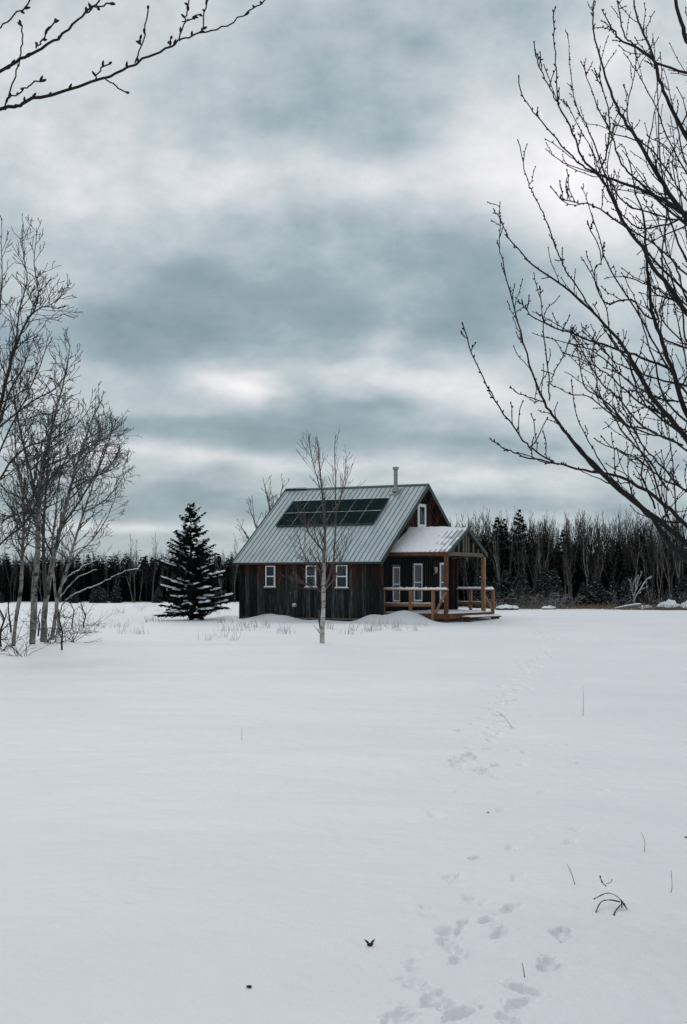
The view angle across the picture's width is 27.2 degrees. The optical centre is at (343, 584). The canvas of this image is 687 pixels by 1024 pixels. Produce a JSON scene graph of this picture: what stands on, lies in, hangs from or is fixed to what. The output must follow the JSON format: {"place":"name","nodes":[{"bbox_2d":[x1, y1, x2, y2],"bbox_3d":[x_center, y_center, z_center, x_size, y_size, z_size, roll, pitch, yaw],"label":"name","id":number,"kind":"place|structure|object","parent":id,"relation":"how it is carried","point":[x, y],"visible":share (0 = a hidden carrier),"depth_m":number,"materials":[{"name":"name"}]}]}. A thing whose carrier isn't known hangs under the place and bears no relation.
{"place":"outdoors","nodes":[
{"label":"outdoors","id":0,"kind":"place"},
{"bbox_2d":[68,604,427,639],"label":"field grass","id":1,"kind":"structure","parent":0,"point":[116,610],"depth_m":46.89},
{"bbox_2d":[0,601,686,1023],"bbox_3d":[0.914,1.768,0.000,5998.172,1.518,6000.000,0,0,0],"label":"snow field","id":2,"kind":"structure","parent":0,"point":[204,829],"depth_m":10.47,"materials":[{"name":"snow"}]},
{"bbox_2d":[0,570,11,602],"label":"spruce tree","id":3,"kind":"object","parent":2,"relation":"on","point":[4,589],"visible":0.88,"depth_m":180.32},
{"bbox_2d":[0,609,13,646],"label":"stub sapling","id":4,"kind":"object","parent":2,"relation":"on","point":[4,618],"visible":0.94,"depth_m":34.57,"materials":[{"name":"grey plant"}]},
{"bbox_2d":[1,561,15,600],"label":"spruce tree","id":5,"kind":"object","parent":2,"relation":"on","point":[9,576],"visible":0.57,"depth_m":185.01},
{"bbox_2d":[3,557,15,600],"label":"bare tree","id":6,"kind":"object","parent":2,"relation":"on","point":[10,584],"visible":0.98,"depth_m":181.22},
{"bbox_2d":[5,602,13,631],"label":"stub sapling","id":7,"kind":"object","parent":2,"relation":"on","point":[9,615],"visible":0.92,"depth_m":44.66,"materials":[{"name":"grey plant"}]},
{"bbox_2d":[0,625,57,656],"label":"bare shrub","id":8,"kind":"object","parent":2,"relation":"on","point":[2,639],"visible":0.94,"depth_m":32.50,"materials":[{"name":"brown plant"}]},
{"bbox_2d":[0,353,65,645],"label":"aspen tree","id":9,"kind":"object","parent":2,"relation":"on","point":[23,548],"visible":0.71,"depth_m":34.79,"materials":[{"name":"grey plant"}]},
{"bbox_2d":[2,386,84,631],"bbox_3d":[-9.767,-2.373,45.387,3.350,8.019,1.770,0,0,23],"label":"bare tree","id":10,"kind":"object","parent":2,"relation":"on","point":[54,580],"visible":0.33,"depth_m":45.01,"materials":[{"name":"grey plant"}]},
{"bbox_2d":[0,214,100,562],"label":"bare tree","id":11,"kind":"object","parent":2,"relation":"on","point":[16,340],"visible":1,"depth_m":28.73,"materials":[{"name":"grey plant"}]},
{"bbox_2d":[24,607,76,643],"bbox_3d":[-7.300,1.069,35.584,1.471,1.219,1.159,0,0,-13],"label":"bare shrub","id":12,"kind":"object","parent":2,"relation":"on","point":[48,640],"visible":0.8,"depth_m":35.44,"materials":[{"name":"brown plant"}]},
{"bbox_2d":[48,607,68,649],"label":"stub sapling","id":13,"kind":"object","parent":2,"relation":"on","point":[61,629],"visible":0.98,"depth_m":33.88,"materials":[{"name":"grey plant"}]},
{"bbox_2d":[0,328,122,643],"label":"aspen tree","id":14,"kind":"object","parent":2,"relation":"on","point":[33,619],"visible":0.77,"depth_m":35.33,"materials":[{"name":"grey plant"}]},
{"bbox_2d":[58,531,66,602],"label":"bare tree","id":15,"kind":"object","parent":2,"relation":"on","point":[61,560],"visible":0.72,"depth_m":177.88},
{"bbox_2d":[60,603,82,627],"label":"stub sapling","id":16,"kind":"object","parent":2,"relation":"on","point":[73,614],"visible":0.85,"depth_m":49.03,"materials":[{"name":"grey plant"}]},
{"bbox_2d":[2,381,141,641],"bbox_3d":[-6.441,-1.843,36.322,3.027,6.878,4.043,0,0,21],"label":"aspen tree","id":17,"kind":"object","parent":2,"relation":"on","point":[47,581],"visible":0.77,"depth_m":36.18,"materials":[{"name":"grey plant"}]},
{"bbox_2d":[64,560,79,601],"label":"spruce tree","id":18,"kind":"object","parent":2,"relation":"on","point":[71,570],"visible":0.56,"depth_m":185.01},
{"bbox_2d":[48,613,95,633],"bbox_3d":[-8.344,1.226,44.127,1.361,0.858,1.261,0,0,23],"label":"bare shrub","id":19,"kind":"object","parent":2,"relation":"on","point":[78,628],"visible":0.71,"depth_m":44.13,"materials":[{"name":"brown plant"}]},
{"bbox_2d":[68,588,79,602],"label":"young spruce","id":20,"kind":"object","parent":2,"relation":"on","point":[75,598],"visible":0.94,"depth_m":173.57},
{"bbox_2d":[58,620,98,642],"bbox_3d":[-6.777,1.297,36.422,1.152,0.808,1.329,0,0,-11],"label":"bare shrub","id":21,"kind":"object","parent":2,"relation":"on","point":[73,639],"visible":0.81,"depth_m":36.39,"materials":[{"name":"grey plant"}]},
{"bbox_2d":[60,566,99,596],"bbox_3d":[-7.802,0.542,41.475,1.519,2.250,0.191,0,0,14],"label":"leaning sapling","id":22,"kind":"object","parent":2,"relation":"on","point":[76,578],"visible":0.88,"depth_m":41.46,"materials":[{"name":"grey plant"}]},
{"bbox_2d":[75,566,85,601],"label":"spruce tree","id":23,"kind":"object","parent":2,"relation":"on","point":[79,587],"visible":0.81,"depth_m":186.79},
{"bbox_2d":[79,601,94,626],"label":"stub sapling","id":24,"kind":"object","parent":2,"relation":"on","point":[82,609],"visible":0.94,"depth_m":49.17,"materials":[{"name":"grey plant"}]},
{"bbox_2d":[65,610,112,625],"bbox_3d":[-9.198,1.186,51.468,1.676,0.768,0.787,0,0,-24],"label":"bare shrub","id":25,"kind":"object","parent":2,"relation":"on","point":[87,620],"visible":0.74,"depth_m":51.48,"materials":[{"name":"grey plant"}]},
{"bbox_2d":[88,588,95,602],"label":"young spruce","id":26,"kind":"object","parent":2,"relation":"on","point":[91,596],"visible":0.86,"depth_m":174.02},
{"bbox_2d":[45,421,139,639],"bbox_3d":[-6.700,-1.520,40.611,2.966,6.476,2.492,0,0,33],"label":"bare tree","id":27,"kind":"object","parent":2,"relation":"on","point":[71,551],"visible":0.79,"depth_m":40.49,"materials":[{"name":"grey plant"}]},
{"bbox_2d":[50,546,140,639],"bbox_3d":[-6.989,0.258,40.154,2.726,2.831,0.547,0,0,20],"label":"leaning sapling","id":28,"kind":"object","parent":2,"relation":"on","point":[79,570],"visible":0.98,"depth_m":40.14,"materials":[{"name":"grey plant"}]},
{"bbox_2d":[55,561,138,641],"bbox_3d":[-6.249,0.474,35.864,2.276,2.192,0.280,0,0,11],"label":"leaning sapling","id":29,"kind":"object","parent":2,"relation":"on","point":[132,565],"visible":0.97,"depth_m":35.88,"materials":[{"name":"grey plant"}]},
{"bbox_2d":[90,561,105,593],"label":"spruce tree","id":30,"kind":"object","parent":2,"relation":"on","point":[96,574],"visible":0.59,"depth_m":182.86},
{"bbox_2d":[92,585,104,602],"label":"young spruce","id":31,"kind":"object","parent":2,"relation":"on","point":[96,595],"visible":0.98,"depth_m":172.83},
{"bbox_2d":[98,588,107,602],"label":"young spruce","id":32,"kind":"object","parent":2,"relation":"on","point":[103,593],"visible":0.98,"depth_m":172.09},
{"bbox_2d":[109,582,122,602],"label":"young spruce","id":33,"kind":"object","parent":2,"relation":"on","point":[115,594],"visible":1,"depth_m":174.65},
{"bbox_2d":[111,565,124,600],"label":"spruce tree","id":34,"kind":"object","parent":2,"relation":"on","point":[120,582],"visible":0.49,"depth_m":185.03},
{"bbox_2d":[0,549,238,601],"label":"forest","id":35,"kind":"object","parent":2,"relation":"on","point":[108,575],"visible":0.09,"depth_m":191.50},
{"bbox_2d":[120,557,138,601],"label":"spruce tree","id":36,"kind":"object","parent":2,"relation":"on","point":[132,586],"visible":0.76,"depth_m":188.85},
{"bbox_2d":[0,0,265,110],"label":"bare overhanging tree","id":37,"kind":"object","parent":2,"relation":"on","point":[29,54],"visible":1,"depth_m":3.79,"materials":[{"name":"black plant"}]},
{"bbox_2d":[128,533,138,602],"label":"bare tree","id":38,"kind":"object","parent":2,"relation":"on","point":[132,567],"visible":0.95,"depth_m":177.85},
{"bbox_2d":[145,564,156,601],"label":"spruce tree","id":39,"kind":"object","parent":2,"relation":"on","point":[150,592],"visible":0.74,"depth_m":185.27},
{"bbox_2d":[150,534,157,602],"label":"bare tree","id":40,"kind":"object","parent":2,"relation":"on","point":[155,555],"visible":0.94,"depth_m":178.12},
{"bbox_2d":[152,587,162,602],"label":"young spruce","id":41,"kind":"object","parent":2,"relation":"on","point":[156,594],"visible":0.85,"depth_m":172.77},
{"bbox_2d":[153,502,236,619],"bbox_3d":[-6.372,-0.940,60.097,3.896,5.083,3.181,0,0,26],"label":"spruce tree","id":42,"kind":"object","parent":2,"relation":"on","point":[188,568],"visible":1,"depth_m":59.69,"materials":[{"name":"green plant"}]},
{"bbox_2d":[0,553,460,601],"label":"wood","id":43,"kind":"object","parent":2,"relation":"on","point":[26,593],"visible":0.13,"depth_m":190.99,"materials":[{"name":"plant"}]},
{"bbox_2d":[226,558,238,601],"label":"spruce tree","id":44,"kind":"object","parent":2,"relation":"on","point":[229,583],"visible":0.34,"depth_m":188.81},
{"bbox_2d":[231,537,238,601],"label":"bare tree","id":45,"kind":"object","parent":2,"relation":"on","point":[235,572],"visible":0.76,"depth_m":178.34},
{"bbox_2d":[236,474,289,541],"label":"frosted tree","id":46,"kind":"object","parent":2,"relation":"on","point":[253,515],"visible":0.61,"depth_m":82.27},
{"bbox_2d":[279,429,365,642],"bbox_3d":[-0.557,-1.213,37.100,2.285,5.756,2.297,0,0,0],"label":"birch tree","id":47,"kind":"object","parent":2,"relation":"on","point":[321,615],"visible":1,"depth_m":37.08,"materials":[{"name":"white plant"}]},
{"bbox_2d":[232,466,500,622],"bbox_3d":[1.647,-1.665,60.934,9.997,6.730,8.135,0,0,30],"label":"cabin","id":48,"kind":"object","parent":2,"relation":"on","point":[409,546],"visible":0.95,"depth_m":59.07,"materials":[{"name":"wood"}]},
{"bbox_2d":[264,566,275,587],"bbox_3d":[-3.045,-0.330,59.094,0.617,0.940,0.106,0,0,30],"label":"window","id":49,"kind":"structure","parent":48,"relation":"in","point":[270,571],"depth_m":59.10,"materials":[{"name":"white glass"}]},
{"bbox_2d":[304,565,316,587],"bbox_3d":[-1.333,-0.330,58.116,0.625,0.940,0.106,0,0,30],"label":"window","id":50,"kind":"structure","parent":48,"relation":"in","point":[308,567],"depth_m":58.15,"materials":[{"name":"white glass"}]},
{"bbox_2d":[334,565,348,588],"bbox_3d":[-0.075,-0.315,57.395,0.673,0.970,0.106,0,0,30],"label":"window","id":51,"kind":"structure","parent":48,"relation":"in","point":[342,580],"depth_m":57.40,"materials":[{"name":"white glass"}]},
{"bbox_2d":[391,565,400,601],"bbox_3d":[2.173,-0.080,58.856,0.065,1.520,0.760,0,0,30],"label":"window","id":52,"kind":"structure","parent":48,"relation":"in","point":[395,568],"depth_m":58.81,"materials":[{"name":"white glass"}]},
{"bbox_2d":[413,563,421,601],"bbox_3d":[3.156,-0.110,60.574,0.065,1.620,0.780,0,0,30],"label":"window","id":53,"kind":"structure","parent":48,"relation":"in","point":[417,567],"depth_m":60.55,"materials":[{"name":"white glass"}]},
{"bbox_2d":[417,504,425,526],"bbox_3d":[3.320,-2.940,60.373,0.065,1.000,0.760,0,0,30],"label":"window","id":54,"kind":"structure","parent":48,"relation":"in","point":[421,509],"depth_m":60.36,"materials":[{"name":"white glass"}]},
{"bbox_2d":[439,563,443,601],"bbox_3d":[4.371,-0.115,62.696,0.065,1.730,0.630,0,0,30],"label":"window","id":55,"kind":"structure","parent":48,"relation":"in","point":[441,565],"depth_m":62.58,"materials":[{"name":"white glass"}]},
{"bbox_2d":[460,560,470,606],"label":"bare tree","id":56,"kind":"object","parent":2,"relation":"on","point":[465,561],"visible":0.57,"depth_m":123.15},
{"bbox_2d":[467,569,490,607],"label":"young spruce","id":57,"kind":"object","parent":2,"relation":"on","point":[476,583],"visible":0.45,"depth_m":119.72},
{"bbox_2d":[470,535,491,586],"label":"spruce tree","id":58,"kind":"object","parent":2,"relation":"on","point":[482,543],"visible":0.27,"depth_m":128.50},
{"bbox_2d":[476,586,490,607],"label":"young spruce","id":59,"kind":"object","parent":2,"relation":"on","point":[488,595],"visible":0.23,"depth_m":119.09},
{"bbox_2d":[488,530,500,575],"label":"pale birch","id":60,"kind":"object","parent":2,"relation":"on","point":[494,556],"visible":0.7,"depth_m":122.53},
{"bbox_2d":[486,517,506,586],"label":"spruce tree","id":61,"kind":"object","parent":2,"relation":"on","point":[495,534],"visible":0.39,"depth_m":127.78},
{"bbox_2d":[492,531,502,585],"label":"pale birch","id":62,"kind":"object","parent":2,"relation":"on","point":[493,545],"visible":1,"depth_m":119.71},
{"bbox_2d":[490,575,506,600],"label":"young spruce","id":63,"kind":"object","parent":2,"relation":"on","point":[495,581],"visible":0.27,"depth_m":120.35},
{"bbox_2d":[494,584,504,605],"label":"young spruce","id":64,"kind":"object","parent":2,"relation":"on","point":[497,589],"visible":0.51,"depth_m":118.93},
{"bbox_2d":[495,511,504,577],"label":"bare tree","id":65,"kind":"object","parent":2,"relation":"on","point":[498,541],"visible":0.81,"depth_m":125.60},
{"bbox_2d":[486,519,517,585],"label":"spruce tree","id":66,"kind":"object","parent":2,"relation":"on","point":[504,551],"visible":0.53,"depth_m":125.41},
{"bbox_2d":[496,604,513,609],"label":"snow capped boulder","id":67,"kind":"object","parent":2,"relation":"on","point":[505,607],"visible":0.89,"depth_m":103.79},
{"bbox_2d":[501,570,515,604],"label":"young spruce","id":68,"kind":"object","parent":2,"relation":"on","point":[506,579],"visible":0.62,"depth_m":120.25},
{"bbox_2d":[504,576,518,604],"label":"young spruce","id":69,"kind":"object","parent":2,"relation":"on","point":[514,581],"visible":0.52,"depth_m":119.90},
{"bbox_2d":[508,506,517,575],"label":"bare tree","id":70,"kind":"object","parent":2,"relation":"on","point":[511,554],"visible":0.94,"depth_m":124.00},
{"bbox_2d":[510,517,524,577],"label":"bare tree","id":71,"kind":"object","parent":2,"relation":"on","point":[518,560],"visible":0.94,"depth_m":124.84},
{"bbox_2d":[501,509,535,587],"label":"spruce tree","id":72,"kind":"object","parent":2,"relation":"on","point":[521,526],"visible":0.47,"depth_m":126.90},
{"bbox_2d":[510,530,527,576],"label":"pale birch","id":73,"kind":"object","parent":2,"relation":"on","point":[522,555],"visible":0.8,"depth_m":124.95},
{"bbox_2d":[507,591,532,608],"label":"snowy shrub","id":74,"kind":"object","parent":2,"relation":"on","point":[519,600],"visible":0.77,"depth_m":114.69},
{"bbox_2d":[513,574,536,608],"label":"young spruce","id":75,"kind":"object","parent":2,"relation":"on","point":[523,583],"visible":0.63,"depth_m":117.42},
{"bbox_2d":[521,522,542,590],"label":"bare tree","id":76,"kind":"object","parent":2,"relation":"on","point":[533,556],"visible":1,"depth_m":121.46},
{"bbox_2d":[517,584,546,608],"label":"snowy shrub","id":77,"kind":"object","parent":2,"relation":"on","point":[533,601],"visible":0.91,"depth_m":112.38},
{"bbox_2d":[528,545,541,590],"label":"spruce tree","id":78,"kind":"object","parent":2,"relation":"on","point":[538,572],"visible":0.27,"depth_m":127.66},
{"bbox_2d":[531,576,545,608],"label":"young spruce","id":79,"kind":"object","parent":2,"relation":"on","point":[540,585],"visible":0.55,"depth_m":117.63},
{"bbox_2d":[536,529,544,573],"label":"pale birch","id":80,"kind":"object","parent":2,"relation":"on","point":[540,553],"visible":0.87,"depth_m":120.78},
{"bbox_2d":[534,566,555,600],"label":"young spruce","id":81,"kind":"object","parent":2,"relation":"on","point":[544,571],"visible":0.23,"depth_m":118.97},
{"bbox_2d":[543,532,554,565],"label":"pale birch","id":82,"kind":"object","parent":2,"relation":"on","point":[548,553],"visible":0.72,"depth_m":123.04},
{"bbox_2d":[540,568,567,608],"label":"young spruce","id":83,"kind":"object","parent":2,"relation":"on","point":[553,575],"visible":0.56,"depth_m":116.91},
{"bbox_2d":[554,530,576,591],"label":"spruce tree","id":84,"kind":"object","parent":2,"relation":"on","point":[559,558],"visible":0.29,"depth_m":130.54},
{"bbox_2d":[561,536,571,602],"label":"bare tree","id":85,"kind":"object","parent":2,"relation":"on","point":[565,579],"visible":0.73,"depth_m":124.38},
{"bbox_2d":[559,513,575,602],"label":"bare tree","id":86,"kind":"object","parent":2,"relation":"on","point":[570,566],"visible":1,"depth_m":120.43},
{"bbox_2d":[449,504,686,606],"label":"forest","id":87,"kind":"object","parent":2,"relation":"on","point":[622,536],"visible":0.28,"depth_m":130.56,"materials":[{"name":"plant"}]},
{"bbox_2d":[458,536,686,606],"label":"wood","id":88,"kind":"object","parent":2,"relation":"on","point":[461,581],"visible":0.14,"depth_m":128.92,"materials":[{"name":"plant"}]},
{"bbox_2d":[460,0,686,578],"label":"bare overhanging tree","id":89,"kind":"object","parent":2,"relation":"on","point":[677,207],"visible":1,"depth_m":6.43,"materials":[{"name":"black plant"}]},
{"bbox_2d":[575,583,586,605],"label":"young spruce","id":90,"kind":"object","parent":2,"relation":"on","point":[582,589],"visible":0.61,"depth_m":119.49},
{"bbox_2d":[572,539,594,601],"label":"spruce tree","id":91,"kind":"object","parent":2,"relation":"on","point":[581,571],"visible":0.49,"depth_m":128.40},
{"bbox_2d":[578,520,591,584],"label":"pale birch","id":92,"kind":"object","parent":2,"relation":"on","point":[587,579],"visible":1,"depth_m":118.78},
{"bbox_2d":[495,602,686,609],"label":"reed belt","id":93,"kind":"object","parent":2,"relation":"on","point":[655,607],"visible":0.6,"depth_m":110.89,"materials":[{"name":"brown plant"}]},
{"bbox_2d":[583,575,607,607],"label":"young spruce","id":94,"kind":"object","parent":2,"relation":"on","point":[595,587],"visible":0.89,"depth_m":117.89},
{"bbox_2d":[594,876,626,914],"bbox_3d":[1.390,1.636,7.505,0.177,0.121,0.435,0,0,0],"label":"curled dead plant","id":95,"kind":"object","parent":2,"relation":"on","point":[623,903],"visible":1,"depth_m":7.47,"materials":[{"name":"black plant"}]},
{"bbox_2d":[605,580,619,606],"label":"young spruce","id":96,"kind":"object","parent":2,"relation":"on","point":[613,585],"visible":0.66,"depth_m":119.53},
{"bbox_2d":[605,543,629,595],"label":"spruce tree","id":97,"kind":"object","parent":2,"relation":"on","point":[621,577],"visible":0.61,"depth_m":124.85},
{"bbox_2d":[603,591,632,608],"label":"snowy shrub","id":98,"kind":"object","parent":2,"relation":"on","point":[619,600],"visible":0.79,"depth_m":113.53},
{"bbox_2d":[615,577,636,605],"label":"young spruce","id":99,"kind":"object","parent":2,"relation":"on","point":[624,589],"visible":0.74,"depth_m":119.09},
{"bbox_2d":[613,603,641,609],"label":"fallen log","id":100,"kind":"object","parent":2,"relation":"on","point":[633,605],"visible":1,"depth_m":104.42,"materials":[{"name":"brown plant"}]},
{"bbox_2d":[629,526,642,594],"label":"pale birch","id":101,"kind":"object","parent":2,"relation":"on","point":[635,560],"visible":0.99,"depth_m":119.30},
{"bbox_2d":[629,571,651,609],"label":"snowy broken tree","id":102,"kind":"object","parent":2,"relation":"on","point":[634,595],"visible":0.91,"depth_m":108.11,"materials":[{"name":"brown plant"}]},
{"bbox_2d":[626,530,657,604],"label":"spruce tree","id":103,"kind":"object","parent":2,"relation":"on","point":[640,561],"visible":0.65,"depth_m":124.17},
{"bbox_2d":[637,536,658,606],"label":"bare tree","id":104,"kind":"object","parent":2,"relation":"on","point":[653,573],"visible":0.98,"depth_m":121.41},
{"bbox_2d":[643,524,662,605],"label":"bare tree","id":105,"kind":"object","parent":2,"relation":"on","point":[652,552],"visible":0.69,"depth_m":124.40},
{"bbox_2d":[653,515,661,601],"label":"pale birch","id":106,"kind":"object","parent":2,"relation":"on","point":[657,562],"visible":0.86,"depth_m":121.53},
{"bbox_2d":[651,536,664,600],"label":"bare tree","id":107,"kind":"object","parent":2,"relation":"on","point":[660,567],"visible":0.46,"depth_m":126.13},
{"bbox_2d":[653,528,666,591],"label":"pale birch","id":108,"kind":"object","parent":2,"relation":"on","point":[659,562],"visible":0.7,"depth_m":123.77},
{"bbox_2d":[659,537,674,599],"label":"pale birch","id":109,"kind":"object","parent":2,"relation":"on","point":[668,570],"visible":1,"depth_m":119.58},
{"bbox_2d":[661,537,672,587],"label":"bare tree","id":110,"kind":"object","parent":2,"relation":"on","point":[667,552],"visible":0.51,"depth_m":127.00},
{"bbox_2d":[657,599,679,609],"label":"snow capped boulder","id":111,"kind":"object","parent":2,"relation":"on","point":[669,603],"visible":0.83,"depth_m":110.72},
{"bbox_2d":[663,589,673,601],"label":"young spruce","id":112,"kind":"object","parent":2,"relation":"on","point":[668,592],"visible":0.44,"depth_m":119.89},
{"bbox_2d":[669,508,679,594],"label":"bare tree","id":113,"kind":"object","parent":2,"relation":"on","point":[673,559],"visible":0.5,"depth_m":123.73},
{"bbox_2d":[668,520,683,591],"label":"pale birch","id":114,"kind":"object","parent":2,"relation":"on","point":[678,559],"visible":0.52,"depth_m":120.42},
{"bbox_2d":[671,574,686,603],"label":"young spruce","id":115,"kind":"object","parent":2,"relation":"on","point":[683,580],"visible":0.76,"depth_m":120.24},
{"bbox_2d":[0,0,686,580],"label":"sky","id":116,"kind":"structure","parent":0,"point":[282,227],"materials":[{"name":"grey"}]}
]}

